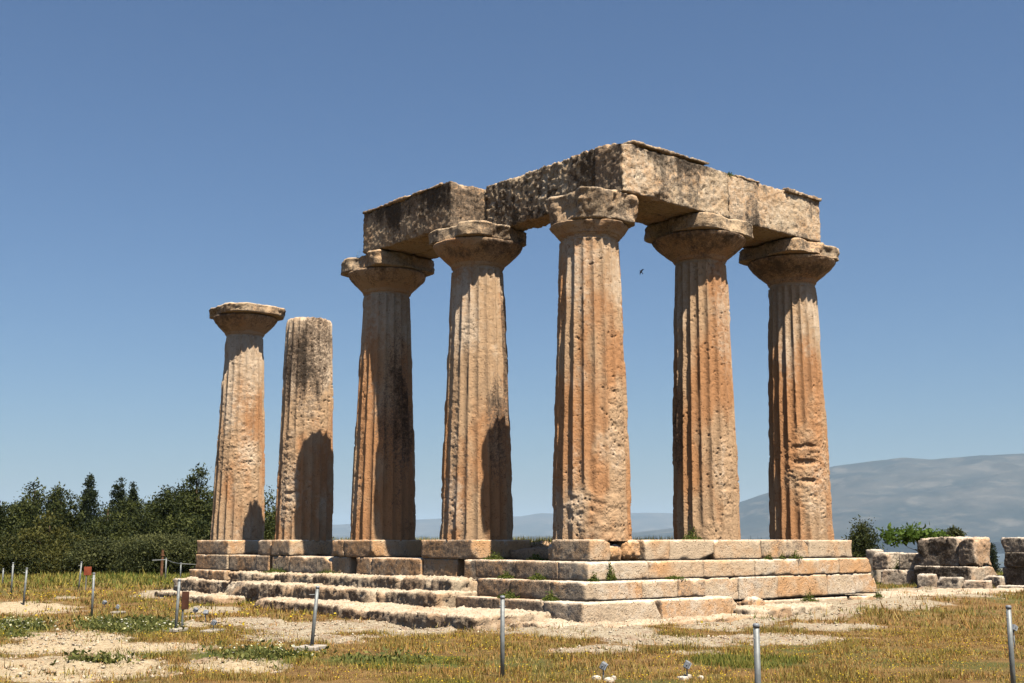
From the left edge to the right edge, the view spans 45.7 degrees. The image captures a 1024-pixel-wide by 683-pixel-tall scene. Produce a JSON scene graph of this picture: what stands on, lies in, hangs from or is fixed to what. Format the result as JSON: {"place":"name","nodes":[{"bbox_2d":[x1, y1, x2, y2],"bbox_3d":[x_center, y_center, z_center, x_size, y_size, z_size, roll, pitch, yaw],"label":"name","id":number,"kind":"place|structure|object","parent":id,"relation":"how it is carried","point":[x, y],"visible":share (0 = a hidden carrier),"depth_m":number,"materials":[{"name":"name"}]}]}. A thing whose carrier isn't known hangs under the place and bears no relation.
{"place":"outdoors","nodes":[
{"label":"outdoors","id":0,"kind":"place"},
{"bbox_2d":[228,570,288,583],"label":"rock ledge","id":1,"kind":"object","parent":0,"point":[240,575],"visible":0.19,"depth_m":33.99,"materials":[{"name":"stone"}]},
{"bbox_2d":[332,513,672,539],"bbox_3d":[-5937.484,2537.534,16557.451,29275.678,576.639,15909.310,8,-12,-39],"label":"distant hills","id":2,"kind":"structure","parent":0,"point":[538,525],"depth_m":18441.91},
{"bbox_2d":[0,566,1023,682],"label":"meadow grass","id":3,"kind":"structure","parent":0,"point":[50,581],"depth_m":18.07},
{"bbox_2d":[0,562,1023,682],"bbox_3d":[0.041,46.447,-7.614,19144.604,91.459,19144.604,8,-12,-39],"label":"ground","id":4,"kind":"structure","parent":0,"point":[102,645],"depth_m":19.39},
{"bbox_2d":[0,501,40,538],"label":"pine tree","id":5,"kind":"object","parent":4,"relation":"on","point":[18,523],"visible":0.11,"depth_m":66.40,"materials":[{"name":"green plant"}]},
{"bbox_2d":[22,568,27,604],"bbox_3d":[-12.590,6.406,31.395,0.107,1.110,0.061,1,-9,-7],"label":"fence post","id":6,"kind":"object","parent":4,"relation":"on","point":[25,583],"visible":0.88,"depth_m":31.39,"materials":[{"name":"metal"}]},
{"bbox_2d":[0,527,63,574],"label":"bush","id":7,"kind":"object","parent":4,"relation":"on","point":[4,540],"visible":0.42,"depth_m":59.72,"materials":[{"name":"green plant"}]},
{"bbox_2d":[0,540,77,574],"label":"bush","id":8,"kind":"object","parent":4,"relation":"on","point":[51,555],"visible":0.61,"depth_m":59.91,"materials":[{"name":"green plant"}]},
{"bbox_2d":[5,509,84,572],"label":"bush","id":9,"kind":"object","parent":4,"relation":"on","point":[59,537],"visible":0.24,"depth_m":62.91,"materials":[{"name":"green plant"}]},
{"bbox_2d":[0,477,109,538],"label":"pine tree","id":10,"kind":"object","parent":4,"relation":"on","point":[30,507],"visible":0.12,"depth_m":69.03,"materials":[{"name":"green plant"}]},
{"bbox_2d":[41,502,111,537],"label":"pine tree","id":11,"kind":"object","parent":4,"relation":"on","point":[82,527],"visible":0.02,"depth_m":70.68,"materials":[{"name":"green plant"}]},
{"bbox_2d":[52,535,123,572],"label":"bush","id":12,"kind":"object","parent":4,"relation":"on","point":[89,553],"visible":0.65,"depth_m":60.51,"materials":[{"name":"green plant"}]},
{"bbox_2d":[84,567,91,589],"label":"sign board","id":13,"kind":"object","parent":4,"relation":"on","point":[87,570],"visible":0.94,"depth_m":40.50,"materials":[{"name":"metal"}]},
{"bbox_2d":[76,472,101,527],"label":"cypress tree","id":14,"kind":"object","parent":4,"relation":"on","point":[90,495],"visible":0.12,"depth_m":78.58,"materials":[{"name":"green plant"}]},
{"bbox_2d":[69,528,112,568],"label":"pine tree","id":15,"kind":"object","parent":4,"relation":"on","point":[103,535],"depth_m":66.13,"materials":[{"name":"green plant"}]},
{"bbox_2d":[91,573,95,616],"bbox_3d":[-9.137,5.589,26.482,0.094,1.088,0.058,8,-12,-39],"label":"fence post","id":16,"kind":"object","parent":4,"relation":"on","point":[93,587],"visible":0.88,"depth_m":26.48,"materials":[{"name":"metal"}]},
{"bbox_2d":[86,500,138,538],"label":"pine tree","id":17,"kind":"object","parent":4,"relation":"on","point":[105,519],"visible":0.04,"depth_m":72.45,"materials":[{"name":"green plant"}]},
{"bbox_2d":[104,477,132,530],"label":"cypress tree","id":18,"kind":"object","parent":4,"relation":"on","point":[117,492],"visible":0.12,"depth_m":81.09,"materials":[{"name":"green plant"}]},
{"bbox_2d":[105,494,161,542],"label":"pine tree","id":19,"kind":"object","parent":4,"relation":"on","point":[130,506],"visible":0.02,"depth_m":71.25,"materials":[{"name":"green plant"}]},
{"bbox_2d":[127,481,140,520],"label":"cypress tree","id":20,"kind":"object","parent":4,"relation":"on","point":[133,492],"visible":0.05,"depth_m":83.34,"materials":[{"name":"green plant"}]},
{"bbox_2d":[101,530,195,573],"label":"bush","id":21,"kind":"object","parent":4,"relation":"on","point":[137,554],"visible":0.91,"depth_m":60.19,"materials":[{"name":"green plant"}]},
{"bbox_2d":[162,579,187,631],"bbox_3d":[-6.120,4.883,22.152,0.300,1.090,0.420,-2,-10,13],"label":"fence post","id":22,"kind":"object","parent":4,"relation":"on","point":[177,609],"visible":0.78,"depth_m":22.14,"materials":[{"name":"metal"}]},
{"bbox_2d":[149,530,203,573],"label":"bush","id":23,"kind":"object","parent":4,"relation":"on","point":[187,535],"visible":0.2,"depth_m":61.76,"materials":[{"name":"green plant"}]},
{"bbox_2d":[154,590,204,597],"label":"rock ledge","id":24,"kind":"object","parent":4,"relation":"on","point":[167,593],"visible":0.26,"depth_m":35.44,"materials":[{"name":"stone"}]},
{"bbox_2d":[181,591,188,626],"bbox_3d":[-6.088,5.052,22.617,0.130,0.785,0.058,2,-9,-11],"label":"sign board","id":25,"kind":"object","parent":4,"relation":"on","point":[185,601],"visible":0.94,"depth_m":22.62,"materials":[{"name":"metal"}]},
{"bbox_2d":[118,462,274,541],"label":"pine tree","id":26,"kind":"object","parent":4,"relation":"on","point":[179,507],"visible":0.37,"depth_m":67.60,"materials":[{"name":"green plant"}]},
{"bbox_2d":[173,578,229,593],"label":"rock ledge","id":27,"kind":"object","parent":4,"relation":"on","point":[201,585],"visible":0.21,"depth_m":36.46,"materials":[{"name":"stone"}]},
{"bbox_2d":[181,592,246,604],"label":"rock ledge","id":28,"kind":"object","parent":4,"relation":"on","point":[220,597],"visible":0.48,"depth_m":31.66,"materials":[{"name":"stone"}]},
{"bbox_2d":[0,612,464,667],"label":"leafy ground cover","id":29,"kind":"object","parent":4,"relation":"on","point":[118,625],"visible":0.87,"depth_m":17.24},
{"bbox_2d":[2,616,318,654],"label":"white wildflowers","id":30,"kind":"object","parent":29,"relation":"on","point":[293,645],"visible":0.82,"depth_m":22.00,"materials":[{"name":"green plant"}]},
{"bbox_2d":[189,486,275,539],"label":"pine tree","id":31,"kind":"object","parent":4,"relation":"on","point":[268,515],"visible":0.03,"depth_m":69.96,"materials":[{"name":"green plant"}]},
{"bbox_2d":[224,580,283,602],"bbox_3d":[-6.842,6.760,32.658,1.399,0.686,2.794,8,-12,-39],"label":"rock ledge","id":32,"kind":"object","parent":4,"relation":"on","point":[248,590],"visible":0.35,"depth_m":31.89,"materials":[{"name":"stone"}]},
{"bbox_2d":[253,596,309,608],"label":"rock ledge","id":33,"kind":"object","parent":4,"relation":"on","point":[262,602],"visible":0.23,"depth_m":29.47,"materials":[{"name":"stone"}]},
{"bbox_2d":[259,582,331,598],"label":"rock ledge","id":34,"kind":"object","parent":4,"relation":"on","point":[289,589],"visible":0.37,"depth_m":30.59,"materials":[{"name":"stone"}]},
{"bbox_2d":[294,586,325,650],"bbox_3d":[-2.977,4.176,18.035,0.340,1.082,0.460,-2,-10,13],"label":"fence post","id":35,"kind":"object","parent":4,"relation":"on","point":[311,646],"visible":0.74,"depth_m":18.01,"materials":[{"name":"metal"}]},
{"bbox_2d":[275,598,391,616],"bbox_3d":[-3.858,6.144,27.625,1.745,0.584,3.206,8,-12,-39],"label":"rock ledge","id":36,"kind":"object","parent":4,"relation":"on","point":[331,606],"visible":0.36,"depth_m":27.26,"materials":[{"name":"stone"}]},
{"bbox_2d":[299,585,396,602],"bbox_3d":[-3.663,6.145,28.862,1.468,0.711,3.198,8,-12,-39],"label":"rock ledge","id":37,"kind":"object","parent":4,"relation":"on","point":[353,593],"visible":0.39,"depth_m":28.30,"materials":[{"name":"stone"}]},
{"bbox_2d":[0,581,702,626],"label":"yellow wildflowers","id":38,"kind":"object","parent":4,"relation":"on","point":[163,605],"visible":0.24,"depth_m":28.36,"materials":[{"name":"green plant"}]},
{"bbox_2d":[337,603,455,624],"bbox_3d":[-2.237,5.829,25.552,1.963,0.547,2.505,8,-12,-39],"label":"rock ledge","id":39,"kind":"object","parent":4,"relation":"on","point":[387,612],"visible":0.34,"depth_m":25.36,"materials":[{"name":"stone"}]},
{"bbox_2d":[376,589,476,607],"bbox_3d":[-1.907,5.820,26.912,1.326,0.698,2.470,8,-12,-39],"label":"rock ledge","id":40,"kind":"object","parent":4,"relation":"on","point":[427,598],"visible":0.36,"depth_m":26.20,"materials":[{"name":"stone"}]},
{"bbox_2d":[1,602,929,682],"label":"pebbles","id":41,"kind":"object","parent":4,"relation":"on","point":[159,667],"visible":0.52,"depth_m":20.19,"materials":[{"name":"stone"}]},
{"bbox_2d":[397,605,550,629],"bbox_3d":[-0.768,5.514,23.736,2.072,0.586,2.605,8,-12,-39],"label":"rock ledge","id":42,"kind":"object","parent":4,"relation":"on","point":[463,617],"visible":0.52,"depth_m":23.11,"materials":[{"name":"stone"}]},
{"bbox_2d":[499,596,505,676],"bbox_3d":[-0.114,3.582,14.455,0.094,1.098,0.058,8,-12,-39],"label":"fence post","id":43,"kind":"object","parent":4,"relation":"on","point":[502,606],"visible":1,"depth_m":14.45,"materials":[{"name":"metal"}]},
{"bbox_2d":[1,620,1023,682],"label":"yellow wildflowers","id":44,"kind":"object","parent":4,"relation":"on","point":[587,655],"visible":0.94,"depth_m":16.57,"materials":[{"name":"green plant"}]},
{"bbox_2d":[189,539,876,622],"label":"temple platform","id":45,"kind":"structure","parent":4,"relation":"on","point":[724,576],"depth_m":27.34,"materials":[{"name":"stone"}]},
{"bbox_2d":[209,302,285,539],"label":"doric column","id":46,"kind":"structure","parent":45,"relation":"on","point":[238,510],"depth_m":38.15,"materials":[{"name":"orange stone"}]},
{"bbox_2d":[280,571,319,582],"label":"rock ledge","id":47,"kind":"object","parent":45,"relation":"on","point":[291,576],"visible":0.15,"depth_m":31.94,"materials":[{"name":"stone"}]},
{"bbox_2d":[274,317,333,540],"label":"doric column","id":48,"kind":"structure","parent":45,"relation":"on","point":[304,492],"depth_m":34.97,"materials":[{"name":"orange stone"}]},
{"bbox_2d":[307,572,389,587],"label":"rock ledge","id":49,"kind":"object","parent":45,"relation":"on","point":[355,580],"visible":0.29,"depth_m":29.86,"materials":[{"name":"stone"}]},
{"bbox_2d":[341,249,434,540],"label":"doric column","id":50,"kind":"structure","parent":45,"relation":"on","point":[387,284],"depth_m":32.01,"materials":[{"name":"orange stone"}]},
{"bbox_2d":[377,574,477,591],"bbox_3d":[-1.593,5.740,27.894,1.816,0.769,2.993,8,-12,-39],"label":"rock ledge","id":51,"kind":"object","parent":45,"relation":"on","point":[430,582],"visible":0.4,"depth_m":27.16,"materials":[{"name":"stone"}]},
{"bbox_2d":[328,540,550,555],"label":"temple floor","id":52,"kind":"structure","parent":45,"relation":"on","point":[540,544],"depth_m":28.81,"materials":[{"name":"stone"}]},
{"bbox_2d":[272,534,761,544],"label":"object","id":53,"kind":"structure","parent":52,"relation":"on","point":[548,539],"depth_m":31.90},
{"bbox_2d":[428,220,526,540],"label":"doric column","id":54,"kind":"structure","parent":45,"relation":"on","point":[477,257],"depth_m":29.01,"materials":[{"name":"beige stone"}]},
{"bbox_2d":[363,181,484,254],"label":"architrave beam","id":55,"kind":"structure","parent":54,"relation":"on","point":[408,225],"depth_m":30.78,"materials":[{"name":"stone"}]},
{"bbox_2d":[362,182,442,213],"bbox_3d":[-2.682,-3.655,31.580,0.612,0.151,3.592,8,-12,-39],"label":"cornice remnant","id":56,"kind":"object","parent":55,"relation":"on","point":[397,200],"visible":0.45,"depth_m":31.42,"materials":[{"name":"stone"}]},
{"bbox_2d":[413,190,487,259],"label":"architrave beam","id":57,"kind":"structure","parent":54,"relation":"on","point":[431,254],"depth_m":32.46,"materials":[{"name":"stone"}]},
{"bbox_2d":[485,149,595,231],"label":"architrave beam","id":58,"kind":"structure","parent":54,"relation":"on","point":[518,203],"depth_m":29.07,"materials":[{"name":"stone"}]},
{"bbox_2d":[482,550,507,559],"bbox_3d":[-0.393,4.863,27.545,0.511,0.296,0.522,8,-12,-39],"label":"weed tuft","id":59,"kind":"object","parent":45,"relation":"on","point":[498,557],"visible":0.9,"depth_m":27.48,"materials":[{"name":"green plant"}]},
{"bbox_2d":[497,589,519,598],"bbox_3d":[-0.070,5.218,25.048,0.464,0.248,0.475,8,-12,-39],"label":"weed tuft","id":60,"kind":"object","parent":45,"relation":"on","point":[512,596],"visible":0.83,"depth_m":24.98,"materials":[{"name":"green plant"}]},
{"bbox_2d":[509,547,548,559],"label":"stone block","id":61,"kind":"structure","parent":45,"relation":"on","point":[523,553],"depth_m":27.79,"materials":[{"name":"stone"}]},
{"bbox_2d":[527,571,546,579],"bbox_3d":[0.517,4.829,25.019,0.415,0.237,0.396,8,-12,-39],"label":"weed tuft","id":62,"kind":"object","parent":45,"relation":"on","point":[536,576],"visible":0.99,"depth_m":24.97,"materials":[{"name":"green plant"}]},
{"bbox_2d":[540,590,558,600],"bbox_3d":[0.763,5.043,24.073,0.369,0.261,0.378,8,-12,-39],"label":"weed tuft","id":63,"kind":"object","parent":45,"relation":"on","point":[549,598],"visible":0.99,"depth_m":24.02,"materials":[{"name":"green plant"}]},
{"bbox_2d":[547,186,638,540],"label":"doric column","id":64,"kind":"structure","parent":45,"relation":"on","point":[591,487],"depth_m":26.00,"materials":[{"name":"beige stone"}]},
{"bbox_2d":[605,554,617,580],"bbox_3d":[1.985,4.566,24.445,0.254,0.570,0.268,8,-12,-39],"label":"weed tuft","id":65,"kind":"object","parent":45,"relation":"on","point":[611,574],"visible":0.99,"depth_m":24.41,"materials":[{"name":"green plant"}]},
{"bbox_2d":[609,544,621,560],"bbox_3d":[2.026,4.431,25.426,0.461,0.401,0.498,8,-12,-39],"label":"boulder","id":66,"kind":"object","parent":45,"relation":"on","point":[616,551],"visible":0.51,"depth_m":25.26,"materials":[{"name":"stone"}]},
{"bbox_2d":[609,539,639,560],"bbox_3d":[2.369,4.427,25.777,0.624,0.504,0.572,8,-12,-39],"label":"boulder","id":67,"kind":"object","parent":45,"relation":"on","point":[630,548],"visible":0.77,"depth_m":25.59,"materials":[{"name":"stone"}]},
{"bbox_2d":[682,526,704,539],"bbox_3d":[4.111,4.313,27.709,0.478,0.482,0.494,8,-12,-39],"label":"weed tuft","id":68,"kind":"object","parent":45,"relation":"on","point":[692,537],"visible":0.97,"depth_m":27.61,"materials":[{"name":"green plant"}]},
{"bbox_2d":[644,212,753,539],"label":"doric column","id":69,"kind":"structure","parent":45,"relation":"on","point":[698,249],"depth_m":28.43,"materials":[{"name":"beige stone"}]},
{"bbox_2d":[635,210,670,225],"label":"architrave beam","id":70,"kind":"structure","parent":69,"relation":"on","point":[646,218],"depth_m":28.96,"materials":[{"name":"stone"}]},
{"bbox_2d":[595,143,728,217],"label":"architrave beam","id":71,"kind":"structure","parent":69,"relation":"on","point":[668,186],"depth_m":27.64,"materials":[{"name":"stone"}]},
{"bbox_2d":[623,140,674,154],"bbox_3d":[3.040,-4.350,27.696,1.396,0.151,0.630,8,-12,-39],"label":"cornice remnant","id":72,"kind":"object","parent":71,"relation":"on","point":[639,144],"visible":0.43,"depth_m":27.45,"materials":[{"name":"stone"}]},
{"bbox_2d":[671,153,708,165],"bbox_3d":[4.035,-4.224,28.532,1.188,0.112,0.624,8,-12,-39],"label":"cornice remnant","id":73,"kind":"object","parent":71,"relation":"on","point":[688,159],"visible":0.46,"depth_m":28.34,"materials":[{"name":"stone"}]},
{"bbox_2d":[739,238,839,539],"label":"doric column","id":74,"kind":"structure","parent":45,"relation":"on","point":[790,272],"depth_m":30.72,"materials":[{"name":"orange stone"}]},
{"bbox_2d":[743,239,767,247],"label":"architrave beam","id":75,"kind":"structure","parent":74,"relation":"on","point":[752,243],"depth_m":31.33,"materials":[{"name":"stone"}]},
{"bbox_2d":[727,175,820,242],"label":"architrave beam","id":76,"kind":"structure","parent":74,"relation":"on","point":[770,214],"depth_m":30.18,"materials":[{"name":"stone"}]},
{"bbox_2d":[782,187,821,201],"bbox_3d":[7.222,-3.690,31.220,1.507,0.166,0.798,8,-12,-39],"label":"cornice remnant","id":77,"kind":"object","parent":76,"relation":"on","point":[788,190],"visible":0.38,"depth_m":30.84,"materials":[{"name":"stone"}]},
{"bbox_2d":[509,617,612,628],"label":"rock ledge","id":78,"kind":"object","parent":4,"relation":"on","point":[543,623],"visible":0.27,"depth_m":22.42,"materials":[{"name":"stone"}]},
{"bbox_2d":[605,618,694,627],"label":"rock ledge","id":79,"kind":"object","parent":4,"relation":"on","point":[684,621],"visible":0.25,"depth_m":23.43,"materials":[{"name":"stone"}]},
{"bbox_2d":[669,613,770,622],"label":"rock ledge","id":80,"kind":"object","parent":4,"relation":"on","point":[728,617],"visible":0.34,"depth_m":24.92,"materials":[{"name":"stone"}]},
{"bbox_2d":[741,596,764,605],"bbox_3d":[5.309,5.799,26.765,0.499,0.389,0.454,8,-12,-39],"label":"boulder","id":81,"kind":"object","parent":4,"relation":"on","point":[753,600],"visible":0.54,"depth_m":26.63,"materials":[{"name":"stone"}]},
{"bbox_2d":[753,623,760,682],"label":"fence post","id":82,"kind":"object","parent":4,"relation":"on","point":[756,640],"visible":1,"depth_m":10.55,"materials":[{"name":"metal"}]},
{"bbox_2d":[733,602,832,617],"bbox_3d":[5.759,6.008,26.779,3.091,0.482,1.115,8,-12,-39],"label":"rock ledge","id":83,"kind":"object","parent":4,"relation":"on","point":[780,610],"visible":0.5,"depth_m":26.31,"materials":[{"name":"stone"}]},
{"bbox_2d":[800,587,817,602],"bbox_3d":[6.864,5.867,28.141,0.383,0.370,0.382,8,-12,-39],"label":"weed tuft","id":84,"kind":"object","parent":4,"relation":"on","point":[807,598],"visible":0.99,"depth_m":28.08,"materials":[{"name":"green plant"}]},
{"bbox_2d":[841,514,884,557],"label":"pine tree","id":85,"kind":"object","parent":4,"relation":"on","point":[862,542],"visible":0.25,"depth_m":70.75,"materials":[{"name":"green plant"}]},
{"bbox_2d":[866,549,883,581],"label":"stone block","id":86,"kind":"structure","parent":4,"relation":"on","point":[870,553],"depth_m":46.36,"materials":[{"name":"grey stone"}]},
{"bbox_2d":[880,569,916,584],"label":"stone block","id":87,"kind":"structure","parent":4,"relation":"on","point":[897,576],"depth_m":40.82,"materials":[{"name":"grey stone"}]},
{"bbox_2d":[872,552,903,569],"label":"stone block","id":88,"kind":"structure","parent":87,"relation":"on","point":[884,560],"depth_m":41.60,"materials":[{"name":"grey stone"}]},
{"bbox_2d":[899,553,918,569],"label":"stone block","id":89,"kind":"structure","parent":87,"relation":"on","point":[908,561],"depth_m":40.84,"materials":[{"name":"grey stone"}]},
{"bbox_2d":[845,589,958,598],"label":"rock ledge","id":90,"kind":"object","parent":4,"relation":"on","point":[911,592],"visible":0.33,"depth_m":32.07,"materials":[{"name":"stone"}]},
{"bbox_2d":[877,521,963,551],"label":"fig bush","id":91,"kind":"object","parent":4,"relation":"on","point":[909,534],"visible":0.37,"depth_m":42.54,"materials":[{"name":"green plant"}]},
{"bbox_2d":[917,573,937,587],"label":"stone block","id":92,"kind":"structure","parent":4,"relation":"on","point":[923,580],"depth_m":37.30,"materials":[{"name":"grey stone"}]},
{"bbox_2d":[937,577,963,588],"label":"stone block","id":93,"kind":"structure","parent":4,"relation":"on","point":[951,582],"depth_m":36.62,"materials":[{"name":"grey stone"}]},
{"bbox_2d":[913,565,996,579],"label":"stone block","id":94,"kind":"structure","parent":4,"relation":"on","point":[973,573],"depth_m":39.13,"materials":[{"name":"grey stone"}]},
{"bbox_2d":[917,536,972,566],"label":"stone block","id":95,"kind":"structure","parent":94,"relation":"on","point":[940,551],"depth_m":39.82,"materials":[{"name":"grey stone"}]},
{"bbox_2d":[958,537,991,566],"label":"stone block","id":96,"kind":"structure","parent":94,"relation":"on","point":[974,551],"depth_m":39.07,"materials":[{"name":"grey stone"}]},
{"bbox_2d":[944,525,967,536],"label":"bush","id":97,"kind":"object","parent":4,"relation":"on","point":[954,531],"visible":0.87,"depth_m":41.42,"materials":[{"name":"green plant"}]},
{"bbox_2d":[916,587,1022,593],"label":"rock ledge","id":98,"kind":"object","parent":4,"relation":"on","point":[981,590],"visible":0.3,"depth_m":34.51,"materials":[{"name":"stone"}]},
{"bbox_2d":[963,580,992,588],"bbox_3d":[13.957,7.413,36.428,0.739,0.531,0.738,-6,-11,32],"label":"stone block","id":99,"kind":"object","parent":4,"relation":"on","point":[983,584],"depth_m":36.20,"materials":[{"name":"grey stone"}]},
{"bbox_2d":[986,541,1001,572],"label":"cypress tree","id":100,"kind":"object","parent":4,"relation":"on","point":[993,557],"visible":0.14,"depth_m":128.12,"materials":[{"name":"green plant"}]},
{"bbox_2d":[983,575,1005,587],"bbox_3d":[15.358,7.699,38.400,0.833,0.618,0.591,8,-12,-39],"label":"stone block","id":101,"kind":"object","parent":4,"relation":"on","point":[997,580],"depth_m":38.11,"materials":[{"name":"grey stone"}]},
{"bbox_2d":[1005,605,1015,682],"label":"fence post","id":102,"kind":"object","parent":4,"relation":"on","point":[1010,644],"visible":1,"depth_m":12.80,"materials":[{"name":"metal"}]},
{"bbox_2d":[1002,567,1023,584],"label":"stone block","id":103,"kind":"structure","parent":4,"relation":"on","point":[1014,575],"depth_m":38.03,"materials":[{"name":"grey stone"}]},
{"bbox_2d":[1004,552,1023,566],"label":"stone block","id":104,"kind":"structure","parent":103,"relation":"on","point":[1014,559],"depth_m":37.97,"materials":[{"name":"grey stone"}]},
{"bbox_2d":[1001,537,1023,552],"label":"stone block","id":105,"kind":"structure","parent":104,"relation":"on","point":[1011,544],"depth_m":38.16,"materials":[{"name":"grey stone"}]},
{"bbox_2d":[0,0,1023,524],"label":"sky","id":106,"kind":"structure","parent":0,"point":[164,163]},
{"bbox_2d":[422,453,1023,547],"bbox_3d":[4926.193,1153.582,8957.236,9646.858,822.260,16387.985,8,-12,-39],"label":"mountain","id":107,"kind":"structure","parent":0,"point":[978,496],"depth_m":9165.91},
{"bbox_2d":[873,548,1004,566],"bbox_3d":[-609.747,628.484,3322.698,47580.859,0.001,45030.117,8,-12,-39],"label":"sea","id":108,"kind":"structure","parent":0,"point":[1001,554],"depth_m":9395.74,"materials":[{"name":"grey liquid"}]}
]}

